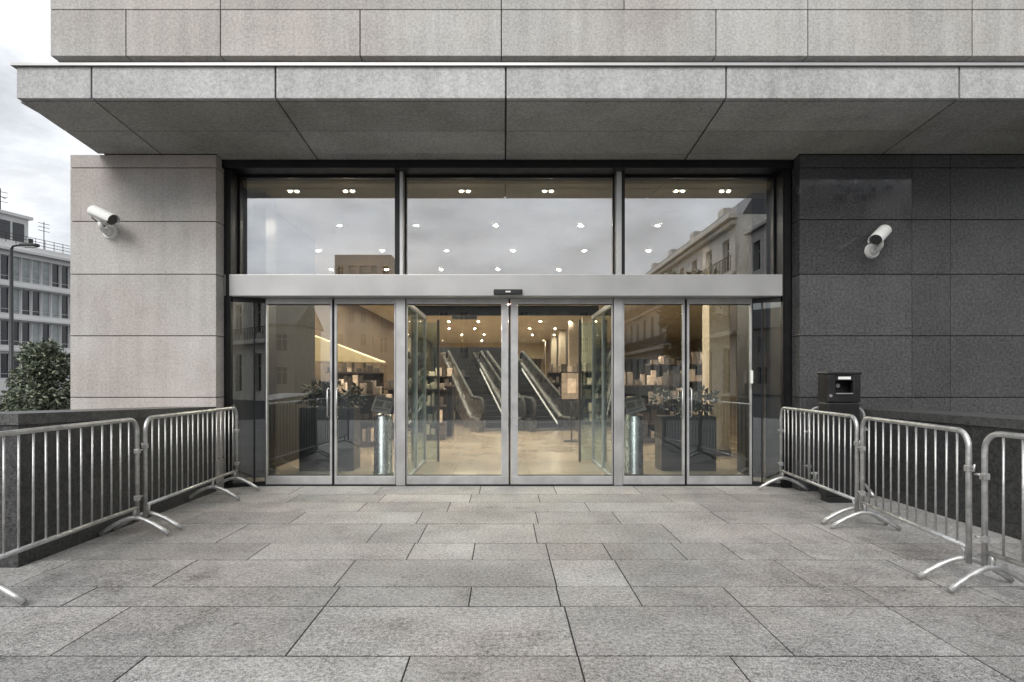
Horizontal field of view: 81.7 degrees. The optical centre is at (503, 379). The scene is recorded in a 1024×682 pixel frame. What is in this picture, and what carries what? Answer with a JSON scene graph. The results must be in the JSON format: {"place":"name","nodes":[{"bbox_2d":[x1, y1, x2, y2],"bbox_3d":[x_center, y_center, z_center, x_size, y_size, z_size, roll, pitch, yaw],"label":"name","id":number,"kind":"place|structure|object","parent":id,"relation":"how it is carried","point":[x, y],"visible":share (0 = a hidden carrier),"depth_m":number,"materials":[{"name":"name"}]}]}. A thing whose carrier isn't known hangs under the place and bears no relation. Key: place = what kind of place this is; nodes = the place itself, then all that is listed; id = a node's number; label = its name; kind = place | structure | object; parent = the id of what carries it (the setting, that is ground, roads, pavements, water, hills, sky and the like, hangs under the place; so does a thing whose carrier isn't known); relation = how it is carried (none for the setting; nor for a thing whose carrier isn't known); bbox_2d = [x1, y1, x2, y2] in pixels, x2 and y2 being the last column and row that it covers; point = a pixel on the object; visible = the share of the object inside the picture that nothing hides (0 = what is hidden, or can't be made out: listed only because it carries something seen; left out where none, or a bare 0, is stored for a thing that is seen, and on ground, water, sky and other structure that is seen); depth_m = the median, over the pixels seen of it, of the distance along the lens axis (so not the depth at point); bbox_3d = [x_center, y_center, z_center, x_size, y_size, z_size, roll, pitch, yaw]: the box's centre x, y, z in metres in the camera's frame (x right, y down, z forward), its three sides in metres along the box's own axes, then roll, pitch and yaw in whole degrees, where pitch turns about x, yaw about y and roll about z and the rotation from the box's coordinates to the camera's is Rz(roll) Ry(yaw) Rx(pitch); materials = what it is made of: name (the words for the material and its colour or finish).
{"place":"outdoors","nodes":[
{"label":"outdoors","id":0,"kind":"place"},
{"bbox_2d":[0,188,73,394],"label":"office block","id":1,"kind":"structure","parent":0,"point":[42,293],"depth_m":61.48,"materials":[{"name":"paint"}]},
{"bbox_2d":[0,353,8,377],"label":"window","id":2,"kind":"structure","parent":1,"relation":"in","point":[4,357],"depth_m":58.93,"materials":[{"name":"grey glass"}]},
{"bbox_2d":[0,320,8,344],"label":"window","id":3,"kind":"structure","parent":1,"relation":"in","point":[4,324],"depth_m":58.93,"materials":[{"name":"black glass"}]},
{"bbox_2d":[0,287,8,312],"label":"window","id":4,"kind":"structure","parent":1,"relation":"in","point":[4,291],"depth_m":58.93,"materials":[{"name":"black glass"}]},
{"bbox_2d":[0,254,8,279],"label":"window","id":5,"kind":"structure","parent":1,"relation":"in","point":[4,259],"depth_m":58.93,"materials":[{"name":"black glass"}]},
{"bbox_2d":[0,219,9,238],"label":"penthouse window","id":6,"kind":"structure","parent":1,"relation":"in","point":[4,224],"depth_m":60.43,"materials":[{"name":"black glass"}]},
{"bbox_2d":[13,257,19,281],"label":"window","id":7,"kind":"structure","parent":1,"relation":"in","point":[16,260],"depth_m":60.01,"materials":[{"name":"grey glass"}]},
{"bbox_2d":[14,354,19,375],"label":"window","id":8,"kind":"structure","parent":1,"relation":"in","point":[16,364],"depth_m":60.01,"materials":[{"name":"grey glass"}]},
{"bbox_2d":[14,321,19,345],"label":"window","id":9,"kind":"structure","parent":1,"relation":"in","point":[16,323],"depth_m":60.01,"materials":[{"name":"black glass"}]},
{"bbox_2d":[14,288,19,313],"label":"window","id":10,"kind":"structure","parent":1,"relation":"in","point":[16,291],"depth_m":60.01,"materials":[{"name":"grey glass"}]},
{"bbox_2d":[13,222,23,241],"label":"penthouse window","id":11,"kind":"structure","parent":1,"relation":"in","point":[18,228],"depth_m":61.70,"materials":[{"name":"black glass"}]},
{"bbox_2d":[22,322,29,344],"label":"window","id":12,"kind":"structure","parent":1,"relation":"in","point":[25,325],"depth_m":60.83,"materials":[{"name":"black glass"}]},
{"bbox_2d":[22,290,29,314],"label":"window","id":13,"kind":"structure","parent":1,"relation":"in","point":[25,293],"depth_m":60.85,"materials":[{"name":"black glass"}]},
{"bbox_2d":[22,258,29,282],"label":"window","id":14,"kind":"structure","parent":1,"relation":"in","point":[25,262],"depth_m":60.83,"materials":[{"name":"grey glass"}]},
{"bbox_2d":[32,323,39,343],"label":"window","id":15,"kind":"structure","parent":1,"relation":"in","point":[35,326],"depth_m":61.77,"materials":[{"name":"grey glass"}]},
{"bbox_2d":[32,291,39,315],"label":"window","id":16,"kind":"structure","parent":1,"relation":"in","point":[35,295],"depth_m":61.77,"materials":[{"name":"black glass"}]},
{"bbox_2d":[32,260,39,284],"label":"window","id":17,"kind":"structure","parent":1,"relation":"in","point":[35,264],"depth_m":61.77,"materials":[{"name":"grey glass"}]},
{"bbox_2d":[42,324,49,346],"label":"window","id":18,"kind":"structure","parent":1,"relation":"in","point":[45,327],"depth_m":62.81,"materials":[{"name":"black glass"}]},
{"bbox_2d":[42,292,49,316],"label":"window","id":19,"kind":"structure","parent":1,"relation":"in","point":[45,296],"depth_m":62.73,"materials":[{"name":"grey glass"}]},
{"bbox_2d":[42,262,49,285],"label":"window","id":20,"kind":"structure","parent":1,"relation":"in","point":[45,266],"depth_m":62.73,"materials":[{"name":"grey glass"}]},
{"bbox_2d":[52,324,58,347],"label":"window","id":21,"kind":"structure","parent":1,"relation":"in","point":[55,328],"depth_m":63.74,"materials":[{"name":"grey glass"}]},
{"bbox_2d":[52,294,58,317],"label":"window","id":22,"kind":"structure","parent":1,"relation":"in","point":[55,297],"depth_m":63.74,"materials":[{"name":"grey glass"}]},
{"bbox_2d":[52,264,58,287],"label":"window","id":23,"kind":"structure","parent":1,"relation":"in","point":[55,268],"depth_m":63.74,"materials":[{"name":"black glass"}]},
{"bbox_2d":[62,325,68,347],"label":"window","id":24,"kind":"structure","parent":1,"relation":"in","point":[65,329],"depth_m":64.77,"materials":[{"name":"black glass"}]},
{"bbox_2d":[62,295,68,318],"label":"window","id":25,"kind":"structure","parent":1,"relation":"in","point":[65,299],"depth_m":64.77,"materials":[{"name":"black glass"}]},
{"bbox_2d":[62,266,68,288],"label":"window","id":26,"kind":"structure","parent":1,"relation":"in","point":[65,270],"depth_m":64.77,"materials":[{"name":"black glass"}]},
{"bbox_2d":[0,0,103,254],"label":"sky","id":27,"kind":"structure","parent":0,"point":[35,153],"materials":[{"name":"white"}]},
{"bbox_2d":[444,385,454,436],"bbox_3d":[-1.760,0.804,15.600,0.900,1.329,0.660,0,0,0],"label":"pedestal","id":28,"kind":"object","parent":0,"point":[450,410],"visible":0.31,"depth_m":15.30,"materials":[{"name":"grey metal"}]},
{"bbox_2d":[246,404,770,482],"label":"shop floor","id":29,"kind":"structure","parent":0,"point":[464,450],"depth_m":11.35,"materials":[{"name":"stone"}]},
{"bbox_2d":[295,376,368,470],"bbox_3d":[-2.809,0.703,9.717,1.192,1.531,0.634,0,0,-8],"label":"planter","id":30,"kind":"object","parent":29,"relation":"on","point":[314,437],"visible":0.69,"depth_m":9.53,"materials":[{"name":"grey plant"}]},
{"bbox_2d":[315,379,385,446],"bbox_3d":[-3.595,0.727,13.200,1.810,1.485,0.600,0,0,0],"label":"display unit","id":31,"kind":"object","parent":29,"relation":"on","point":[367,414],"visible":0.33,"depth_m":12.95,"materials":[{"name":"brown wood"}]},
{"bbox_2d":[325,362,383,393],"bbox_3d":[-4.400,0.462,17.500,1.600,2.013,0.600,0,0,0],"label":"display unit","id":32,"kind":"object","parent":29,"relation":"on","point":[364,374],"visible":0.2,"depth_m":17.25,"materials":[{"name":"brown wood"}]},
{"bbox_2d":[371,395,393,474],"bbox_3d":[-1.889,0.856,9.250,0.303,1.226,0.300,0,0,12],"label":"info post","id":33,"kind":"object","parent":29,"relation":"on","point":[382,406],"visible":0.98,"depth_m":9.14,"materials":[{"name":"metal"}]},
{"bbox_2d":[384,378,446,439],"bbox_3d":[-2.192,0.682,14.800,1.517,1.573,0.600,0,0,0],"label":"display unit","id":34,"kind":"object","parent":29,"relation":"on","point":[431,411],"visible":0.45,"depth_m":14.55,"materials":[{"name":"brown wood"}]},
{"bbox_2d":[426,368,469,422],"bbox_3d":[-2.100,0.527,20.500,1.800,1.884,0.600,0,0,0],"label":"display unit","id":35,"kind":"object","parent":29,"relation":"on","point":[431,377],"visible":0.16,"depth_m":20.25,"materials":[{"name":"brown wood"}]},
{"bbox_2d":[433,347,526,431],"bbox_3d":[-1.016,0.095,20.040,1.520,2.749,7.155,0,0,-17],"label":"escalator","id":36,"kind":"object","parent":29,"relation":"on","point":[477,398],"visible":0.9,"depth_m":19.46,"materials":[{"name":"silver metal"}]},
{"bbox_2d":[467,347,581,431],"bbox_3d":[0.438,0.095,20.054,1.660,2.749,7.155,0,0,-18],"label":"escalator","id":37,"kind":"object","parent":29,"relation":"on","point":[548,409],"visible":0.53,"depth_m":19.02,"materials":[{"name":"silver metal"}]},
{"bbox_2d":[547,364,575,390],"bbox_3d":[2.600,0.402,25.000,1.500,2.134,0.600,0,0,0],"label":"display unit","id":38,"kind":"object","parent":29,"relation":"on","point":[553,377],"visible":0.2,"depth_m":24.75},
{"bbox_2d":[560,372,582,441],"bbox_3d":[1.620,0.639,14.200,0.540,1.659,0.300,0,0,0],"label":"poster stand","id":39,"kind":"object","parent":29,"relation":"on","point":[568,385],"visible":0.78,"depth_m":14.18,"materials":[{"name":"beige paper"}]},
{"bbox_2d":[574,362,610,424],"bbox_3d":[3.000,0.441,19.500,1.300,2.056,0.600,0,0,0],"label":"display unit","id":40,"kind":"object","parent":29,"relation":"on","point":[586,406],"visible":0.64,"depth_m":19.25,"materials":[{"name":"brown wood"}]},
{"bbox_2d":[624,395,646,474],"bbox_3d":[2.026,0.852,9.248,0.308,1.234,0.302,0,0,-12],"label":"info post","id":41,"kind":"object","parent":29,"relation":"on","point":[634,406],"visible":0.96,"depth_m":9.14,"materials":[{"name":"metal"}]},
{"bbox_2d":[624,371,676,442],"bbox_3d":[3.300,0.627,14.000,1.400,1.683,0.600,0,0,0],"label":"display unit","id":42,"kind":"object","parent":29,"relation":"on","point":[641,388],"visible":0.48,"depth_m":13.75,"materials":[{"name":"brown wood"}]},
{"bbox_2d":[645,352,701,414],"bbox_3d":[4.900,0.350,16.500,1.800,2.238,0.600,0,0,0],"label":"display unit","id":43,"kind":"object","parent":29,"relation":"on","point":[660,367],"visible":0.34,"depth_m":16.31,"materials":[{"name":"brown wood"}]},
{"bbox_2d":[649,382,720,470],"bbox_3d":[2.993,0.751,9.802,1.205,1.435,0.611,0,0,0],"label":"planter","id":44,"kind":"object","parent":29,"relation":"on","point":[668,442],"visible":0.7,"depth_m":9.53,"materials":[{"name":"grey plant"}]},
{"bbox_2d":[0,486,1023,681],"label":"plaza paving","id":45,"kind":"structure","parent":0,"point":[315,551],"depth_m":4.09,"materials":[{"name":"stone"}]},
{"bbox_2d":[0,418,169,604],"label":"crowd barrier","id":46,"kind":"object","parent":45,"relation":"on","point":[16,596],"visible":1,"depth_m":4.70,"materials":[{"name":"metal"}]},
{"bbox_2d":[113,407,259,530],"bbox_3d":[-3.507,0.908,6.788,0.654,1.114,2.313,0,0,-3],"label":"crowd barrier","id":47,"kind":"object","parent":45,"relation":"on","point":[146,512],"visible":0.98,"depth_m":6.54,"materials":[{"name":"metal"}]},
{"bbox_2d":[10,0,1023,490],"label":"store building","id":48,"kind":"structure","parent":45,"relation":"on","point":[824,138],"depth_m":7.82,"materials":[{"name":"stone"}]},
{"bbox_2d":[87,205,120,239],"bbox_3d":[-5.122,-2.052,7.664,0.478,0.404,0.307,0,0,22],"label":"security camera","id":49,"kind":"object","parent":48,"relation":"attached to","point":[110,231],"visible":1,"depth_m":7.58,"materials":[{"name":"white paint"}]},
{"bbox_2d":[285,188,301,191],"bbox_3d":[-3.120,-2.807,8.780,0.200,0.043,0.120,0,0,0],"label":"twin spotlight","id":50,"kind":"object","parent":48,"relation":"attached to","point":[293,189],"visible":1,"depth_m":8.76,"materials":[{"name":"white paint"}]},
{"bbox_2d":[266,299,332,483],"bbox_3d":[-2.860,0.163,8.247,0.925,2.590,0.116,0,0,0],"label":"hinged door","id":51,"kind":"structure","parent":48,"relation":"in","point":[270,479],"depth_m":8.25,"materials":[{"name":"metal"}]},
{"bbox_2d":[341,188,356,191],"bbox_3d":[-2.300,-2.807,8.780,0.200,0.043,0.120,0,0,0],"label":"twin spotlight","id":52,"kind":"object","parent":48,"relation":"attached to","point":[348,189],"visible":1,"depth_m":8.76,"materials":[{"name":"white paint"}]},
{"bbox_2d":[334,299,395,483],"bbox_3d":[-1.937,0.163,8.247,0.853,2.590,0.116,0,0,0],"label":"hinged door","id":53,"kind":"structure","parent":48,"relation":"in","point":[338,479],"depth_m":8.25,"materials":[{"name":"metal"}]},
{"bbox_2d":[406,299,507,483],"bbox_3d":[-0.649,0.163,8.277,1.421,2.590,0.055,0,0,0],"label":"sliding door","id":54,"kind":"structure","parent":48,"relation":"in","point":[503,478],"depth_m":8.25,"materials":[{"name":"metal"}]},
{"bbox_2d":[452,260,476,318],"bbox_3d":[-0.930,-2.130,14.000,0.600,1.400,0.060,0,0,0],"label":"hanging sign","id":55,"kind":"object","parent":48,"relation":"hanging from","point":[464,317],"visible":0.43,"depth_m":13.97,"materials":[{"name":"metal"}]},
{"bbox_2d":[458,188,471,191],"bbox_3d":[-0.580,-2.807,8.780,0.200,0.043,0.120,0,0,0],"label":"twin spotlight","id":56,"kind":"object","parent":48,"relation":"attached to","point":[464,189],"visible":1,"depth_m":8.76,"materials":[{"name":"white paint"}]},
{"bbox_2d":[541,188,554,191],"bbox_3d":[0.650,-2.807,8.780,0.200,0.043,0.120,0,0,0],"label":"twin spotlight","id":57,"kind":"object","parent":48,"relation":"attached to","point":[547,189],"visible":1,"depth_m":8.72,"materials":[{"name":"white paint"}]},
{"bbox_2d":[511,299,612,483],"bbox_3d":[0.805,0.163,8.277,1.421,2.590,0.055,0,0,0],"label":"sliding door","id":58,"kind":"structure","parent":48,"relation":"in","point":[515,478],"depth_m":8.25,"materials":[{"name":"metal"}]},
{"bbox_2d":[623,299,684,483],"bbox_3d":[2.088,0.163,8.247,0.864,2.590,0.116,0,0,0],"label":"hinged door","id":59,"kind":"structure","parent":48,"relation":"in","point":[627,479],"depth_m":8.25,"materials":[{"name":"metal"}]},
{"bbox_2d":[671,188,686,191],"bbox_3d":[2.600,-2.807,8.780,0.200,0.043,0.120,0,0,0],"label":"twin spotlight","id":60,"kind":"object","parent":48,"relation":"attached to","point":[679,189],"visible":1,"depth_m":8.76,"materials":[{"name":"white paint"}]},
{"bbox_2d":[686,299,751,483],"bbox_3d":[3.005,0.163,8.247,0.903,2.590,0.116,0,0,0],"label":"hinged door","id":61,"kind":"structure","parent":48,"relation":"in","point":[690,479],"depth_m":8.25,"materials":[{"name":"metal"}]},
{"bbox_2d":[717,188,732,191],"bbox_3d":[3.280,-2.807,8.780,0.200,0.043,0.120,0,0,0],"label":"twin spotlight","id":62,"kind":"object","parent":48,"relation":"attached to","point":[724,189],"visible":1,"depth_m":8.76,"materials":[{"name":"white paint"}]},
{"bbox_2d":[864,225,891,258],"bbox_3d":[4.785,-1.805,7.640,0.501,0.410,0.299,0,0,-42],"label":"security camera","id":63,"kind":"object","parent":48,"relation":"attached to","point":[879,235],"visible":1,"depth_m":7.60,"materials":[{"name":"white paint"}]},
{"bbox_2d":[758,407,887,524],"bbox_3d":[3.612,0.908,6.903,0.654,1.114,2.087,0,0,5],"label":"crowd barrier","id":64,"kind":"object","parent":45,"relation":"on","point":[855,506],"visible":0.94,"depth_m":6.56,"materials":[{"name":"metal"}]},
{"bbox_2d":[803,406,874,497],"bbox_3d":[4.307,0.903,7.660,0.841,1.124,0.654,0,0,0],"label":"crowd barrier","id":65,"kind":"object","parent":45,"relation":"on","point":[872,494],"visible":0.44,"depth_m":7.64,"materials":[{"name":"metal"}]},
{"bbox_2d":[817,372,861,502],"bbox_3d":[4.055,0.688,7.165,0.414,1.565,0.254,0,0,0],"label":"litter bin","id":66,"kind":"object","parent":45,"relation":"on","point":[839,392],"visible":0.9,"depth_m":7.07,"materials":[{"name":"black metal"}]},
{"bbox_2d":[830,416,1014,582],"bbox_3d":[3.437,0.908,5.043,0.654,1.114,1.712,0,0,7],"label":"crowd barrier","id":67,"kind":"object","parent":45,"relation":"on","point":[966,546],"visible":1,"depth_m":4.78,"materials":[{"name":"metal"}]},
{"bbox_2d":[863,409,1023,539],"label":"wall","id":68,"kind":"structure","parent":45,"relation":"on","point":[978,428],"depth_m":6.30,"materials":[{"name":"stone"}]},
{"bbox_2d":[947,431,1023,592],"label":"crowd barrier","id":69,"kind":"object","parent":45,"relation":"on","point":[984,477],"visible":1,"depth_m":4.07,"materials":[{"name":"metal"}]},
{"bbox_3d":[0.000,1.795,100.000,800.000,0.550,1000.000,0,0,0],"label":"street ground","id":70,"kind":"structure","parent":0,"visible":0},
{"bbox_2d":[9,243,39,394],"bbox_3d":[-20.295,-2.115,25.000,1.230,7.270,0.260,0,0,0],"label":"street lamp","id":71,"kind":"object","parent":70,"relation":"on","point":[11,307],"visible":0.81,"depth_m":24.95,"materials":[{"name":"metal"}]},
{"bbox_2d":[0,337,73,411],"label":"tree","id":72,"kind":"object","parent":70,"relation":"on","point":[44,369],"visible":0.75,"depth_m":11.90,"materials":[{"name":"green plant"}]},
{"bbox_2d":[0,407,215,567],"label":"wall","id":73,"kind":"structure","parent":70,"relation":"on","point":[12,420],"depth_m":5.36,"materials":[{"name":"stone"}]}
]}

